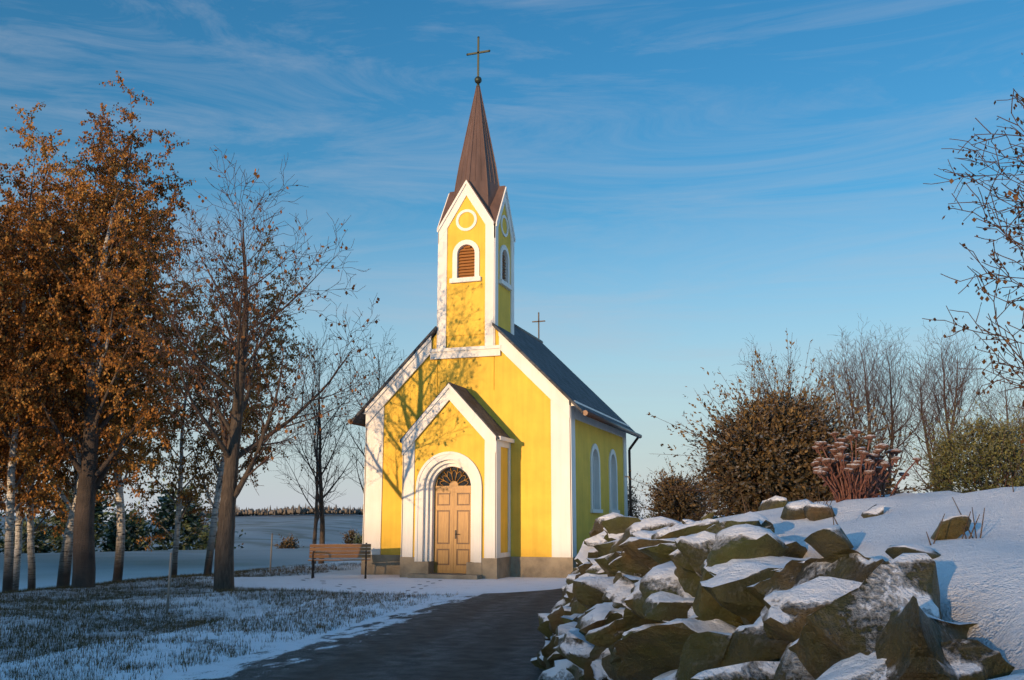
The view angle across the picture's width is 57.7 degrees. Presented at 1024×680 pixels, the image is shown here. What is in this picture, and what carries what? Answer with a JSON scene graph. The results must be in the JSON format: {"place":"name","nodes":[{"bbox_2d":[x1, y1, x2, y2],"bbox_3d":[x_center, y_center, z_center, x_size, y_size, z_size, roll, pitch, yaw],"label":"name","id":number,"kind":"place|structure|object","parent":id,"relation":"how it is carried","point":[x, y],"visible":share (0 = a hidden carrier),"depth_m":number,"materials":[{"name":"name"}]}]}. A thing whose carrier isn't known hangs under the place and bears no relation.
{"place":"outdoors","nodes":[
{"label":"outdoors","id":0,"kind":"place"},
{"bbox_2d":[0,588,562,679],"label":"path","id":1,"kind":"structure","parent":0,"point":[492,636],"depth_m":11.12,"materials":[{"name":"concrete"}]},
{"bbox_2d":[0,486,1023,679],"bbox_3d":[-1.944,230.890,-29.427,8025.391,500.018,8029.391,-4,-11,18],"label":"ground","id":2,"kind":"structure","parent":0,"point":[981,581],"depth_m":6.36,"materials":[{"name":"white snow"}]},
{"bbox_2d":[0,511,25,553],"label":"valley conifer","id":3,"kind":"object","parent":2,"relation":"on","point":[1,540],"visible":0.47,"depth_m":108.06,"materials":[{"name":"green plant"}]},
{"bbox_2d":[0,508,60,552],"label":"valley conifer","id":4,"kind":"object","parent":2,"relation":"on","point":[40,543],"visible":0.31,"depth_m":121.10,"materials":[{"name":"green plant"}]},
{"bbox_2d":[0,187,81,519],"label":"birch","id":5,"kind":"object","parent":2,"relation":"on","point":[2,491],"visible":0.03,"depth_m":24.67,"materials":[{"name":"orange plant"}]},
{"bbox_2d":[0,168,82,509],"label":"birch","id":6,"kind":"object","parent":2,"relation":"on","point":[16,339],"visible":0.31,"depth_m":22.42,"materials":[{"name":"orange plant"}]},
{"bbox_2d":[0,231,100,474],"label":"birch","id":7,"kind":"object","parent":2,"relation":"on","point":[19,391],"visible":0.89,"depth_m":20.84,"materials":[{"name":"orange plant"}]},
{"bbox_2d":[0,297,105,590],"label":"birch","id":8,"kind":"object","parent":2,"relation":"on","point":[19,541],"visible":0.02,"depth_m":27.38,"materials":[{"name":"orange plant"}]},
{"bbox_2d":[0,175,120,589],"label":"birch","id":9,"kind":"object","parent":2,"relation":"on","point":[31,557],"visible":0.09,"depth_m":24.52,"materials":[{"name":"orange plant"}]},
{"bbox_2d":[0,101,146,592],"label":"birch","id":10,"kind":"object","parent":2,"relation":"on","point":[11,508],"visible":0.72,"depth_m":21.83,"materials":[{"name":"orange plant"}]},
{"bbox_2d":[26,482,129,552],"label":"valley conifer","id":11,"kind":"object","parent":2,"relation":"on","point":[100,514],"visible":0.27,"depth_m":102.16,"materials":[{"name":"green plant"}]},
{"bbox_2d":[0,215,172,527],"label":"birch","id":12,"kind":"object","parent":2,"relation":"on","point":[75,477],"visible":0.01,"depth_m":25.72,"materials":[{"name":"orange plant"}]},
{"bbox_2d":[0,130,190,587],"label":"tree","id":13,"kind":"object","parent":2,"relation":"on","point":[89,471],"visible":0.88,"depth_m":21.61,"materials":[{"name":"orange plant"}]},
{"bbox_2d":[0,70,206,586],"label":"birch","id":14,"kind":"object","parent":2,"relation":"on","point":[64,568],"visible":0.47,"depth_m":23.72,"materials":[{"name":"orange plant"}]},
{"bbox_2d":[9,103,197,581],"bbox_3d":[-11.245,0.113,25.240,5.314,12.866,5.030,-4,-11,18],"label":"birch","id":15,"kind":"object","parent":2,"relation":"on","point":[120,547],"visible":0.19,"depth_m":24.61,"materials":[{"name":"brown plant"}]},
{"bbox_2d":[95,493,159,551],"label":"valley conifer","id":16,"kind":"object","parent":2,"relation":"on","point":[132,529],"visible":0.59,"depth_m":121.33,"materials":[{"name":"green plant"}]},
{"bbox_2d":[125,461,211,549],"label":"valley conifer","id":17,"kind":"object","parent":2,"relation":"on","point":[166,516],"visible":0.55,"depth_m":110.32,"materials":[{"name":"green plant"}]},
{"bbox_2d":[166,552,172,612],"bbox_3d":[-5.643,4.048,15.309,0.055,1.080,0.051,1,-11,-4],"label":"post","id":18,"kind":"object","parent":2,"relation":"on","point":[169,584],"visible":0.83,"depth_m":15.30,"materials":[{"name":"grey"}]},
{"bbox_2d":[126,282,270,575],"bbox_3d":[-10.527,2.928,30.257,4.243,9.972,4.896,-10,-15,43],"label":"birch","id":19,"kind":"object","parent":2,"relation":"on","point":[181,499],"visible":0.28,"depth_m":29.57,"materials":[{"name":"brown plant"}]},
{"bbox_2d":[192,521,245,549],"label":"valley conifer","id":20,"kind":"object","parent":2,"relation":"on","point":[203,545],"visible":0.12,"depth_m":138.72,"materials":[{"name":"green plant"}]},
{"bbox_2d":[0,562,457,679],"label":"grass tufts","id":21,"kind":"object","parent":2,"relation":"on","point":[96,606],"visible":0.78,"depth_m":14.23,"materials":[{"name":"plant"}]},
{"bbox_2d":[156,229,312,575],"bbox_3d":[-8.304,1.730,27.906,3.985,10.605,4.854,0,-11,-1],"label":"birch","id":22,"kind":"object","parent":2,"relation":"on","point":[248,414],"visible":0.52,"depth_m":27.40,"materials":[{"name":"brown plant"}]},
{"bbox_2d":[92,145,385,590],"bbox_3d":[-5.943,0.588,20.884,5.376,10.079,6.153,-1,-11,6],"label":"tree","id":23,"kind":"object","parent":2,"relation":"on","point":[231,489],"visible":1,"depth_m":20.59,"materials":[{"name":"brown plant"}]},
{"bbox_2d":[269,533,272,572],"bbox_3d":[-6.993,6.241,27.006,0.055,1.230,0.051,1,-11,-4],"label":"post","id":24,"kind":"object","parent":2,"relation":"on","point":[271,552],"visible":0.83,"depth_m":27.00,"materials":[{"name":"grey"}]},
{"bbox_2d":[200,504,362,517],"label":"forest","id":25,"kind":"object","parent":2,"relation":"on","point":[299,510],"visible":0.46,"depth_m":1222.48,"materials":[{"name":"plant"}]},
{"bbox_2d":[273,533,303,548],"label":"field bush","id":26,"kind":"object","parent":2,"relation":"on","point":[290,543],"visible":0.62,"depth_m":281.51,"materials":[{"name":"brown plant"}]},
{"bbox_2d":[265,376,362,563],"bbox_3d":[-7.960,5.282,37.441,3.709,7.968,3.372,7,-13,-32],"label":"bare tree","id":27,"kind":"object","parent":2,"relation":"on","point":[317,514],"visible":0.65,"depth_m":37.47,"materials":[{"name":"brown plant"}]},
{"bbox_2d":[276,316,374,563],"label":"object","id":28,"kind":"object","parent":2,"relation":"on","point":[321,496],"visible":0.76,"depth_m":33.03,"materials":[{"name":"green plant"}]},
{"bbox_2d":[342,529,362,543],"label":"field bush","id":29,"kind":"object","parent":2,"relation":"on","point":[351,535],"visible":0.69,"depth_m":349.01,"materials":[{"name":"brown plant"}]},
{"bbox_2d":[349,529,362,543],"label":"field bush","id":30,"kind":"object","parent":2,"relation":"on","point":[358,540],"visible":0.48,"depth_m":339.93,"materials":[{"name":"green plant"}]},
{"bbox_2d":[321,325,403,493],"bbox_3d":[-5.207,3.869,35.490,3.870,9.106,4.539,-10,-14,41],"label":"bare tree","id":31,"kind":"object","parent":2,"relation":"on","point":[367,400],"visible":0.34,"depth_m":35.25,"materials":[{"name":"brown plant"}]},
{"bbox_2d":[212,575,566,594],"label":"forecourt","id":32,"kind":"structure","parent":2,"relation":"on","point":[377,583],"depth_m":21.64,"materials":[{"name":"white snow"}]},
{"bbox_2d":[308,543,370,578],"bbox_3d":[-4.399,5.635,23.759,1.560,0.871,0.668,2,-11,-8],"label":"bench","id":33,"kind":"object","parent":32,"relation":"on","point":[352,550],"visible":0.99,"depth_m":23.99,"materials":[{"name":"brown wood"}]},
{"bbox_2d":[303,578,440,599],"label":"footprints","id":34,"kind":"object","parent":32,"relation":"on","point":[396,597],"visible":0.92,"depth_m":20.35,"materials":[{"name":"grey"}]},
{"bbox_2d":[348,36,641,579],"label":"chapel","id":35,"kind":"structure","parent":2,"relation":"on","point":[495,441],"depth_m":25.66,"materials":[{"name":"paint"}]},
{"bbox_2d":[627,476,647,518],"bbox_3d":[4.105,6.615,33.290,3.407,4.282,3.446,9,-14,-39],"label":"shrub","id":36,"kind":"object","parent":2,"relation":"on","point":[634,502],"visible":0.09,"depth_m":33.88,"materials":[{"name":"brown plant"}]},
{"bbox_2d":[635,506,668,518],"bbox_3d":[4.316,5.912,26.992,2.516,3.132,3.048,-4,-11,18],"label":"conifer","id":37,"kind":"object","parent":2,"relation":"on","point":[651,513],"depth_m":27.07,"materials":[{"name":"green plant"}]},
{"bbox_2d":[625,448,716,521],"bbox_3d":[2.929,2.829,16.255,1.751,1.911,2.044,-4,-11,18],"label":"yew bush","id":38,"kind":"object","parent":2,"relation":"on","point":[678,506],"visible":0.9,"depth_m":16.00,"materials":[{"name":"brown plant"}]},
{"bbox_2d":[642,457,734,520],"bbox_3d":[6.050,5.901,30.584,3.865,4.063,3.706,-4,-11,18],"label":"shrub","id":39,"kind":"object","parent":2,"relation":"on","point":[709,504],"visible":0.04,"depth_m":30.48,"materials":[{"name":"brown plant"}]},
{"bbox_2d":[686,448,713,512],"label":"bare tree","id":40,"kind":"object","parent":2,"relation":"on","point":[699,467],"visible":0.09,"depth_m":50.29,"materials":[{"name":"brown plant"}]},
{"bbox_2d":[530,512,1023,679],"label":"rock wall","id":41,"kind":"structure","parent":2,"relation":"on","point":[749,596],"depth_m":4.01,"materials":[{"name":"stone"}]},
{"bbox_2d":[729,335,837,408],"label":"bare tree","id":42,"kind":"object","parent":2,"relation":"on","point":[768,381],"visible":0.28,"depth_m":42.46,"materials":[{"name":"brown plant"}]},
{"bbox_2d":[646,331,944,518],"bbox_3d":[3.591,1.742,11.823,3.677,3.733,3.302,-4,-11,18],"label":"yew bush","id":43,"kind":"object","parent":2,"relation":"on","point":[761,451],"visible":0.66,"depth_m":11.40,"materials":[{"name":"brown plant"}]},
{"bbox_2d":[682,496,970,558],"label":"bank stones","id":44,"kind":"object","parent":2,"relation":"on","point":[826,542],"visible":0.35,"depth_m":4.25,"materials":[{"name":"stone"}]},
{"bbox_2d":[657,474,1013,544],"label":"bank stalks","id":45,"kind":"object","parent":2,"relation":"on","point":[811,500],"visible":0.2,"depth_m":4.25,"materials":[{"name":"brown plant"}]},
{"bbox_2d":[795,346,888,456],"bbox_3d":[13.979,4.467,39.390,3.272,8.530,4.780,0,-11,-1],"label":"bare tree","id":46,"kind":"object","parent":2,"relation":"on","point":[840,383],"visible":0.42,"depth_m":39.41,"materials":[{"name":"brown plant"}]},
{"bbox_2d":[797,329,903,451],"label":"bare tree","id":47,"kind":"object","parent":2,"relation":"on","point":[856,391],"visible":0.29,"depth_m":43.49,"materials":[{"name":"brown plant"}]},
{"bbox_2d":[811,429,900,502],"bbox_3d":[2.631,0.987,7.102,0.662,0.616,0.683,-4,-11,18],"label":"sedum","id":48,"kind":"object","parent":2,"relation":"on","point":[848,489],"visible":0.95,"depth_m":7.05,"materials":[{"name":"brown plant"}]},
{"bbox_2d":[818,447,921,497],"bbox_3d":[2.915,1.101,7.543,0.636,0.450,0.708,3,-11,-16],"label":"sedum","id":49,"kind":"object","parent":2,"relation":"on","point":[892,452],"visible":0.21,"depth_m":7.53,"materials":[{"name":"brown plant"}]},
{"bbox_2d":[822,313,918,460],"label":"bare tree","id":50,"kind":"object","parent":2,"relation":"on","point":[867,393],"visible":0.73,"depth_m":41.45,"materials":[{"name":"brown plant"}]},
{"bbox_2d":[853,320,954,492],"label":"bare tree","id":51,"kind":"object","parent":2,"relation":"on","point":[893,410],"visible":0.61,"depth_m":43.83,"materials":[{"name":"brown plant"}]},
{"bbox_2d":[877,335,968,488],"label":"bare tree","id":52,"kind":"object","parent":2,"relation":"on","point":[921,412],"visible":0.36,"depth_m":45.44,"materials":[{"name":"brown plant"}]},
{"bbox_2d":[906,320,983,490],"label":"bare tree","id":53,"kind":"object","parent":2,"relation":"on","point":[943,384],"visible":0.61,"depth_m":42.20,"materials":[{"name":"brown plant"}]},
{"bbox_2d":[902,333,1016,487],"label":"bare tree","id":54,"kind":"object","parent":2,"relation":"on","point":[958,403],"visible":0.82,"depth_m":40.35,"materials":[{"name":"brown plant"}]},
{"bbox_2d":[903,389,1023,492],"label":"bush","id":55,"kind":"object","parent":2,"relation":"on","point":[1001,447],"visible":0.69,"depth_m":23.15,"materials":[{"name":"green plant"}]},
{"bbox_2d":[922,138,1023,457],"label":"tree branches","id":56,"kind":"object","parent":2,"relation":"on","point":[984,290],"visible":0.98,"depth_m":10.63,"materials":[{"name":"brown plant"}]},
{"bbox_2d":[923,53,1023,270],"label":"tree branches","id":57,"kind":"object","parent":2,"relation":"on","point":[1012,211],"visible":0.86,"depth_m":12.10,"materials":[{"name":"brown plant"}]},
{"bbox_2d":[955,402,1023,492],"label":"bush","id":58,"kind":"object","parent":2,"relation":"on","point":[1015,432],"visible":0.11,"depth_m":25.05,"materials":[{"name":"green plant"}]},
{"bbox_2d":[958,89,1023,300],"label":"tree branches","id":59,"kind":"object","parent":2,"relation":"on","point":[1014,196],"visible":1,"depth_m":9.59,"materials":[{"name":"brown plant"}]},
{"bbox_2d":[968,348,1023,471],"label":"bare tree","id":60,"kind":"object","parent":2,"relation":"on","point":[993,403],"visible":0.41,"depth_m":43.66,"materials":[{"name":"brown plant"}]},
{"bbox_2d":[985,383,1023,468],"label":"bare tree","id":61,"kind":"object","parent":2,"relation":"on","point":[1008,407],"visible":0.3,"depth_m":47.18,"materials":[{"name":"brown plant"}]},
{"bbox_2d":[0,0,1023,521],"label":"sky","id":62,"kind":"structure","parent":0,"point":[686,181],"materials":[{"name":"blue"}]}
]}

